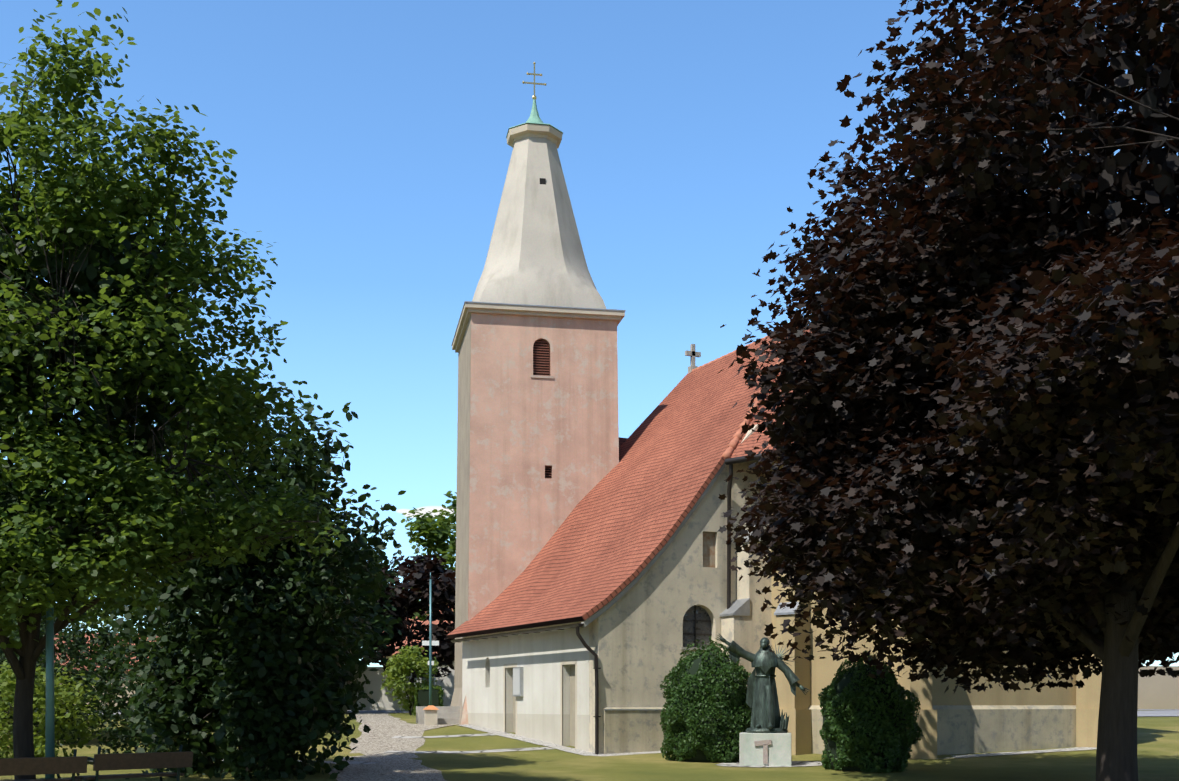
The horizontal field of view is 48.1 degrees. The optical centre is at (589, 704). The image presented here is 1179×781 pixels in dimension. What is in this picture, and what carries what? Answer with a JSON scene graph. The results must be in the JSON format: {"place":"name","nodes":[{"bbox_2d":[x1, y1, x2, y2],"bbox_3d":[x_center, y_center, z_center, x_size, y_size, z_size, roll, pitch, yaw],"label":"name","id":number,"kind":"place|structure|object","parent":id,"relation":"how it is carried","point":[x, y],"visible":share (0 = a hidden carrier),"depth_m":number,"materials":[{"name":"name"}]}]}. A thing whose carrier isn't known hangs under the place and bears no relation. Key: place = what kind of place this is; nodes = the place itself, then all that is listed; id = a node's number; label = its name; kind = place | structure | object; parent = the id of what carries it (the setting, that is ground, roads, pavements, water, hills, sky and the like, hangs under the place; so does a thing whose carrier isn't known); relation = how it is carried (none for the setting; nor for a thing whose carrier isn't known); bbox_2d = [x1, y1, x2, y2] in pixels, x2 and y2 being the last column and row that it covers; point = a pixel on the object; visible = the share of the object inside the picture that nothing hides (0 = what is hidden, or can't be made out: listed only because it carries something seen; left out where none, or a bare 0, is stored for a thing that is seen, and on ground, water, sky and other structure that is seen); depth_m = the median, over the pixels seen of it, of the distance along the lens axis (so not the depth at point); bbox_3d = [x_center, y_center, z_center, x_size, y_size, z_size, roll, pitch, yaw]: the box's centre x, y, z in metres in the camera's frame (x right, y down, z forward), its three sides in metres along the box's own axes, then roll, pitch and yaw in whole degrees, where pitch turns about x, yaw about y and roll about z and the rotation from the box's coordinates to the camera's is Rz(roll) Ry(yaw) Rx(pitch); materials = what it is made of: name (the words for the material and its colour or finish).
{"place":"outdoors","nodes":[
{"label":"outdoors","id":0,"kind":"place"},
{"bbox_2d":[0,608,138,745],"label":"shrub","id":1,"kind":"object","parent":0,"point":[79,638],"depth_m":32.86,"materials":[{"name":"green plant"}]},
{"bbox_2d":[54,633,161,670],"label":"house roof","id":2,"kind":"structure","parent":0,"point":[57,657],"depth_m":118.21,"materials":[{"name":"red tile"}]},
{"bbox_2d":[87,760,379,763],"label":"path","id":3,"kind":"structure","parent":0,"point":[351,762],"depth_m":27.75,"materials":[{"name":"grey gravel"}]},
{"bbox_2d":[0,660,104,757],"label":"shrub","id":4,"kind":"object","parent":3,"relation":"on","point":[7,682],"depth_m":27.32,"materials":[{"name":"green plant"}]},
{"bbox_2d":[72,635,196,753],"bbox_3d":[-9.723,-0.020,28.613,2.767,2.982,2.833,0,0,-26],"label":"shrub","id":5,"kind":"object","parent":3,"relation":"on","point":[116,659],"depth_m":28.07,"materials":[{"name":"green plant"}]},
{"bbox_2d":[383,607,452,656],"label":"house roof","id":6,"kind":"structure","parent":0,"point":[436,622],"depth_m":93.17,"materials":[{"name":"red tile"}]},
{"bbox_2d":[414,678,435,685],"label":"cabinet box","id":7,"kind":"object","parent":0,"point":[419,680],"visible":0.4,"depth_m":51.86,"materials":[{"name":"metal"}]},
{"bbox_2d":[397,507,454,517],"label":"cloud","id":8,"kind":"structure","parent":0,"point":[425,510],"depth_m":1396.06,"materials":[{"name":"white"}]},
{"bbox_2d":[429,572,431,704],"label":"street lamp pole","id":9,"kind":"object","parent":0,"point":[430,642],"visible":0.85,"depth_m":47.01,"materials":[{"name":"metal"}]},
{"bbox_2d":[422,641,438,664],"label":"street lamp signs","id":10,"kind":"object","parent":9,"relation":"attached to","point":[426,643],"visible":0.75,"depth_m":47.02,"materials":[{"name":"white metal"}]},
{"bbox_2d":[0,708,1178,780],"bbox_3d":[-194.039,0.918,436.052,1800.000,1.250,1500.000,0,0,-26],"label":"lawn","id":11,"kind":"structure","parent":0,"point":[1158,748],"depth_m":26.86,"materials":[{"name":"green plant"}]},
{"bbox_2d":[0,597,61,724],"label":"tree","id":12,"kind":"object","parent":11,"relation":"on","point":[1,615],"depth_m":35.91,"materials":[{"name":"green plant"}]},
{"bbox_2d":[0,749,87,780],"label":"bench","id":13,"kind":"object","parent":11,"relation":"on","point":[40,765],"depth_m":17.20,"materials":[{"name":"brown wood"}]},
{"bbox_2d":[45,553,54,778],"bbox_3d":[-7.376,-0.277,18.068,0.120,3.600,0.120,0,0,-3],"label":"pole","id":14,"kind":"object","parent":11,"relation":"on","point":[49,728],"visible":0.67,"depth_m":18.02,"materials":[{"name":"teal"}]},
{"bbox_2d":[4,467,114,624],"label":"tree","id":15,"kind":"object","parent":11,"relation":"on","point":[82,603],"depth_m":58.82,"materials":[{"name":"green plant"}]},
{"bbox_2d":[66,671,143,705],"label":"house walls","id":16,"kind":"structure","parent":11,"relation":"on","point":[115,704],"depth_m":116.23,"materials":[{"name":"white paint"}]},
{"bbox_2d":[75,745,192,780],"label":"bench","id":17,"kind":"object","parent":11,"relation":"on","point":[126,761],"depth_m":18.18,"materials":[{"name":"brown wood"}]},
{"bbox_2d":[76,456,267,660],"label":"tree","id":18,"kind":"object","parent":11,"relation":"on","point":[120,612],"depth_m":49.48,"materials":[{"name":"green plant"}]},
{"bbox_2d":[137,703,213,750],"bbox_3d":[-8.798,0.171,29.519,2.664,2.560,2.743,0,0,-26],"label":"shrub","id":19,"kind":"object","parent":11,"relation":"on","point":[139,741],"depth_m":28.96,"materials":[{"name":"green plant"}]},
{"bbox_2d":[0,0,351,779],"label":"tree","id":20,"kind":"object","parent":11,"relation":"on","point":[148,506],"depth_m":17.44,"materials":[{"name":"green plant"}]},
{"bbox_2d":[0,194,196,599],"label":"tree leaves","id":21,"kind":"object","parent":20,"relation":"attached to","point":[88,277],"visible":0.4,"depth_m":17.67,"materials":[{"name":"green plant"}]},
{"bbox_2d":[150,624,224,707],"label":"tree","id":22,"kind":"object","parent":11,"relation":"on","point":[175,636],"depth_m":47.33,"materials":[{"name":"green plant"}]},
{"bbox_2d":[109,344,405,780],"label":"weeping tree","id":23,"kind":"object","parent":11,"relation":"on","point":[274,720],"depth_m":23.93,"materials":[{"name":"green plant"}]},
{"bbox_2d":[304,525,401,675],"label":"tree","id":24,"kind":"object","parent":11,"relation":"on","point":[371,638],"depth_m":56.78,"materials":[{"name":"green plant"}]},
{"bbox_2d":[343,561,388,665],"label":"purple tree","id":25,"kind":"object","parent":11,"relation":"on","point":[378,660],"depth_m":66.92,"materials":[{"name":"purple plant"}]},
{"bbox_2d":[328,713,456,780],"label":"path","id":26,"kind":"structure","parent":11,"relation":"on","point":[374,744],"depth_m":30.31,"materials":[{"name":"beige gravel"}]},
{"bbox_2d":[346,667,454,709],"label":"white wall","id":27,"kind":"structure","parent":11,"relation":"on","point":[382,699],"depth_m":67.12,"materials":[{"name":"white paint"}]},
{"bbox_2d":[381,645,438,714],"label":"tall shrub tree","id":28,"kind":"object","parent":11,"relation":"on","point":[401,668],"depth_m":50.69,"materials":[{"name":"green plant"}]},
{"bbox_2d":[384,655,454,666],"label":"house walls","id":29,"kind":"structure","parent":11,"relation":"on","point":[453,664],"depth_m":91.08,"materials":[{"name":"white paint"}]},
{"bbox_2d":[413,685,443,715],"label":"hedge","id":30,"kind":"object","parent":11,"relation":"on","point":[423,697],"depth_m":50.12,"materials":[{"name":"green plant"}]},
{"bbox_2d":[401,491,456,631],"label":"green tree","id":31,"kind":"object","parent":11,"relation":"on","point":[430,529],"depth_m":69.86,"materials":[{"name":"green plant"}]},
{"bbox_2d":[424,710,436,724],"bbox_3d":[-4.527,0.459,37.721,0.429,0.620,0.429,0,0,-26],"label":"stone post","id":32,"kind":"object","parent":11,"relation":"on","point":[430,717],"visible":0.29,"depth_m":37.55,"materials":[{"name":"beige stone"}]},
{"bbox_2d":[423,705,438,709],"bbox_3d":[-4.527,0.089,37.721,0.551,0.120,0.551,0,0,-26],"label":"pillar cap","id":33,"kind":"object","parent":32,"relation":"on","point":[430,707],"visible":1,"depth_m":37.56,"materials":[{"name":"orange tile"}]},
{"bbox_2d":[416,706,460,723],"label":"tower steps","id":34,"kind":"structure","parent":11,"relation":"on","point":[448,714],"depth_m":38.46,"materials":[{"name":"concrete"}]},
{"bbox_2d":[392,733,494,737],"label":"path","id":35,"kind":"structure","parent":11,"relation":"on","point":[442,736],"depth_m":34.19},
{"bbox_2d":[385,747,552,752],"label":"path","id":36,"kind":"structure","parent":11,"relation":"on","point":[512,749],"depth_m":30.69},
{"bbox_2d":[462,618,588,751],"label":"annex wall","id":37,"kind":"structure","parent":11,"relation":"on","point":[539,657],"depth_m":33.65,"materials":[{"name":"white paint"}]},
{"bbox_2d":[513,667,523,695],"bbox_3d":[-1.856,-0.587,34.336,0.090,0.760,0.520,0,0,-26],"label":"notice board frame","id":38,"kind":"object","parent":37,"relation":"attached to","point":[521,681],"visible":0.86,"depth_m":34.11,"materials":[{"name":"grey metal"}]},
{"bbox_2d":[513,668,519,694],"bbox_3d":[-1.899,-0.587,34.315,0.005,0.680,0.440,0,0,-26],"label":"notice board","id":39,"kind":"object","parent":38,"relation":"attached to","point":[516,681],"visible":1,"depth_m":34.30,"materials":[{"name":"white paper"}]},
{"bbox_2d":[503,660,576,748],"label":"door frames","id":40,"kind":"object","parent":37,"relation":"attached to","point":[562,663],"visible":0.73,"depth_m":31.97,"materials":[{"name":"stone"}]},
{"bbox_2d":[513,665,574,746],"bbox_3d":[-1.083,0.213,33.370,0.070,2.360,4.430,0,0,-26],"label":"annex door","id":41,"kind":"structure","parent":37,"relation":"attached to","point":[572,705],"depth_m":31.93,"materials":[{"name":"paint"}]},
{"bbox_2d":[459,724,594,755],"bbox_3d":[-1.742,0.860,33.692,0.516,0.590,8.500,0,0,-26],"label":"paved edging strip","id":42,"kind":"object","parent":11,"relation":"on","point":[540,742],"visible":0.94,"depth_m":33.11,"materials":[{"name":"grey concrete"}]},
{"bbox_2d":[460,313,618,724],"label":"tower wall","id":43,"kind":"structure","parent":11,"relation":"on","point":[525,429],"depth_m":38.42,"materials":[{"name":"pink paint"}]},
{"bbox_2d":[450,315,470,724],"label":"tower wall","id":44,"kind":"structure","parent":43,"relation":"attached to","point":[462,505],"depth_m":40.23,"materials":[{"name":"paint"}]},
{"bbox_2d":[451,301,625,352],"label":"tower cornice","id":45,"kind":"structure","parent":43,"relation":"attached to","point":[470,308],"depth_m":38.49,"materials":[{"name":"beige paint"}]},
{"bbox_2d":[472,137,605,308],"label":"spire","id":46,"kind":"structure","parent":43,"relation":"on","point":[535,255],"depth_m":39.41,"materials":[{"name":"beige paint"}]},
{"bbox_2d":[507,124,562,148],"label":"cornice","id":47,"kind":"structure","parent":46,"relation":"on","point":[550,133],"depth_m":40.05,"materials":[{"name":"beige paint"}]},
{"bbox_2d":[506,99,562,137],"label":"spire cap","id":48,"kind":"object","parent":47,"relation":"on","point":[534,118],"visible":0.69,"depth_m":40.46,"materials":[{"name":"teal metal"}]},
{"bbox_2d":[522,62,546,98],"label":"cross","id":49,"kind":"object","parent":48,"relation":"on","point":[534,83],"visible":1,"depth_m":40.65,"materials":[{"name":"metal"}]},
{"bbox_2d":[540,178,545,184],"bbox_3d":[-1.424,-15.707,39.816,0.231,0.200,0.259,0,0,-26],"label":"spire window","id":50,"kind":"structure","parent":46,"relation":"in","point":[542,180],"depth_m":39.71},
{"bbox_2d":[533,340,550,476],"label":"tower windows","id":51,"kind":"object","parent":43,"relation":"in","point":[542,371],"depth_m":38.75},
{"bbox_2d":[530,375,553,378],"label":"tower sills","id":52,"kind":"structure","parent":43,"relation":"attached to","point":[540,376],"depth_m":38.48,"materials":[{"name":"beige stone"}]},
{"bbox_2d":[533,341,551,477],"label":"tower louvres","id":53,"kind":"object","parent":43,"relation":"attached to","point":[542,370],"visible":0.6,"depth_m":38.63,"materials":[{"name":"wood"}]},
{"bbox_2d":[591,751,660,755],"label":"paved edging strip","id":54,"kind":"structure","parent":11,"relation":"on","point":[617,754],"depth_m":30.18,"materials":[{"name":"beige concrete"}]},
{"bbox_2d":[603,707,665,753],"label":"wall plinth","id":55,"kind":"structure","parent":11,"relation":"on","point":[627,731],"depth_m":30.41,"materials":[{"name":"concrete"}]},
{"bbox_2d":[659,636,751,762],"bbox_3d":[2.567,-0.118,28.487,2.191,2.694,2.371,0,0,-26],"label":"boxwood bush","id":56,"kind":"object","parent":11,"relation":"on","point":[668,715],"depth_m":27.74,"materials":[{"name":"green plant"}]},
{"bbox_2d":[715,761,821,766],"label":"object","id":57,"kind":"object","parent":11,"relation":"on","point":[793,763],"visible":0.53,"depth_m":27.01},
{"bbox_2d":[739,732,790,765],"bbox_3d":[3.594,0.986,26.989,1.040,0.810,0.720,0,0,8],"label":"statue pedestal","id":58,"kind":"object","parent":57,"relation":"on","point":[779,752],"visible":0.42,"depth_m":26.64,"materials":[{"name":"stone"}]},
{"bbox_2d":[715,634,808,732],"bbox_3d":[3.503,-0.437,26.930,1.777,2.035,0.790,0,0,-14],"label":"st francis statue","id":59,"kind":"object","parent":58,"relation":"on","point":[762,701],"visible":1,"depth_m":26.85,"materials":[{"name":"green metal"}]},
{"bbox_2d":[754,740,771,763],"bbox_3d":[3.494,0.948,26.623,0.349,0.485,0.037,0,0,8],"label":"statue tau cross","id":60,"kind":"object","parent":58,"relation":"attached to","point":[765,743],"visible":0.96,"depth_m":26.60,"materials":[{"name":"stone"}]},
{"bbox_2d":[818,650,922,772],"bbox_3d":[5.345,0.127,25.640,1.986,2.324,2.104,0,0,-26],"label":"boxwood bush","id":61,"kind":"object","parent":11,"relation":"on","point":[909,737],"depth_m":24.95,"materials":[{"name":"green plant"}]},
{"bbox_2d":[758,457,1075,704],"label":"choir wall","id":62,"kind":"structure","parent":11,"relation":"on","point":[823,671],"depth_m":30.35,"materials":[{"name":"beige paint"}]},
{"bbox_2d":[721,542,771,685],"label":"buttress","id":63,"kind":"structure","parent":62,"relation":"attached to","point":[746,633],"depth_m":31.28,"materials":[{"name":"paint"}]},
{"bbox_2d":[720,524,768,616],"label":"buttress caps","id":64,"kind":"object","parent":63,"relation":"on","point":[739,607],"visible":0.5,"depth_m":31.16,"materials":[{"name":"grey stone"}]},
{"bbox_2d":[731,328,811,461],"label":"roof facets","id":65,"kind":"object","parent":62,"relation":"on","point":[748,443],"visible":0.03,"depth_m":31.58,"materials":[{"name":"red tile"}]},
{"bbox_2d":[446,337,787,638],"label":"roof slope","id":66,"kind":"structure","parent":65,"relation":"attached to","point":[611,536],"depth_m":34.89,"materials":[{"name":"tile"}]},
{"bbox_2d":[685,344,700,372],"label":"cross","id":67,"kind":"object","parent":66,"relation":"on","point":[692,353],"visible":0.81,"depth_m":41.35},
{"bbox_2d":[692,327,804,458],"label":"roof ridge tiles","id":68,"kind":"object","parent":66,"relation":"on","point":[732,445],"visible":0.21,"depth_m":32.15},
{"bbox_2d":[776,574,810,754],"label":"buttress","id":69,"kind":"structure","parent":62,"relation":"attached to","point":[797,710],"depth_m":30.06,"materials":[{"name":"paint"}]},
{"bbox_2d":[774,602,799,614],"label":"buttress caps","id":70,"kind":"object","parent":69,"relation":"on","point":[784,611],"visible":0.33,"depth_m":30.06,"materials":[{"name":"grey stone"}]},
{"bbox_2d":[899,626,936,758],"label":"buttress","id":71,"kind":"structure","parent":62,"relation":"attached to","point":[925,747],"depth_m":28.85,"materials":[{"name":"paint"}]},
{"bbox_2d":[1076,654,1102,746],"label":"buttress","id":72,"kind":"structure","parent":62,"relation":"attached to","point":[1087,703],"depth_m":31.43,"materials":[{"name":"paint"}]},
{"bbox_2d":[808,705,1075,754],"bbox_3d":[6.008,1.108,35.959,7.100,2.170,12.700,0,0,-26],"label":"wall plinth","id":73,"kind":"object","parent":11,"relation":"on","point":[966,729],"visible":0.07,"depth_m":30.56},
{"bbox_2d":[718,0,1178,780],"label":"maple tree","id":74,"kind":"object","parent":11,"relation":"on","point":[1058,330],"depth_m":17.85,"materials":[{"name":"plant"}]},
{"bbox_2d":[811,0,1178,664],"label":"maple leaves","id":75,"kind":"object","parent":74,"relation":"attached to","point":[1152,180],"visible":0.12,"depth_m":17.91,"materials":[{"name":"purple plant"}]},
{"bbox_2d":[1138,666,1178,708],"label":"beige wall","id":76,"kind":"structure","parent":11,"relation":"on","point":[1158,691],"depth_m":76.03,"materials":[{"name":"beige paint"}]},
{"bbox_2d":[0,0,1178,666],"label":"sky","id":77,"kind":"structure","parent":0,"point":[368,137],"materials":[{"name":"blue"}]},
{"bbox_2d":[36,709,1178,712],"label":"street","id":78,"kind":"structure","parent":0,"point":[380,711],"depth_m":59.75,"materials":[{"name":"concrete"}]},
{"bbox_2d":[355,553,455,704],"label":"purple tree","id":79,"kind":"object","parent":78,"relation":"on","point":[417,578],"depth_m":60.91,"materials":[{"name":"purple plant"}]},
{"bbox_2d":[604,709,661,709],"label":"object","id":80,"kind":"object","parent":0,"point":[632,709],"visible":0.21,"depth_m":30.39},
{"bbox_2d":[589,424,757,753],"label":"church wall","id":81,"kind":"structure","parent":0,"point":[635,637],"depth_m":30.85,"materials":[{"name":"beige paint"}]},
{"bbox_2d":[581,462,724,627],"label":"roof edge trim","id":82,"kind":"structure","parent":81,"relation":"attached to","point":[606,607],"depth_m":30.62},
{"bbox_2d":[937,747,1096,758],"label":"gravel","id":83,"kind":"structure","parent":0,"point":[1028,752],"depth_m":30.29,"materials":[{"name":"beige gravel"}]},
{"bbox_2d":[1137,710,1178,715],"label":"pavement","id":84,"kind":"structure","parent":0,"point":[1160,713],"depth_m":53.71,"materials":[{"name":"concrete"}]},
{"bbox_3d":[0.459,0.193,35.277,3.680,4.000,8.040,0,0,-26],"label":"annex wall","id":85,"kind":"object","parent":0,"visible":0},
{"bbox_2d":[451,453,781,753],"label":"gutters and downpipes","id":86,"kind":"object","parent":85,"relation":"attached to","point":[730,462],"visible":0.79,"depth_m":31.22,"materials":[{"name":"brown metal"}]},
{"bbox_2d":[681,647,705,649],"bbox_3d":[2.593,-1.317,31.282,1.000,0.060,0.090,0,0,-26],"label":"gable window sill","id":87,"kind":"structure","parent":85,"relation":"attached to","point":[683,648],"depth_m":31.13,"materials":[{"name":"stone"}]},
{"bbox_2d":[683,605,710,646],"bbox_3d":[2.502,-1.857,31.471,1.000,1.100,0.030,0,0,-26],"label":"gable window glass","id":88,"kind":"object","parent":85,"relation":"attached to","point":[701,627],"visible":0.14,"depth_m":31.48,"materials":[{"name":"black glass"}]},
{"bbox_2d":[683,605,711,646],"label":"window bars","id":89,"kind":"object","parent":88,"relation":"attached to","point":[695,633],"depth_m":31.43,"materials":[{"name":"black metal"}]},
{"bbox_2d":[703,532,714,567],"bbox_3d":[2.821,-3.682,31.502,0.380,0.830,0.030,0,0,-26],"label":"shutter niche","id":90,"kind":"object","parent":85,"relation":"attached to","point":[708,549],"visible":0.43,"depth_m":31.49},
{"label":"nave wall block","id":91,"kind":"object","parent":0,"visible":0},
{"bbox_2d":[619,437,627,446],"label":"roof","id":92,"kind":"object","parent":91,"relation":"on","point":[622,441],"depth_m":43.52,"materials":[{"name":"tile"}]}
]}

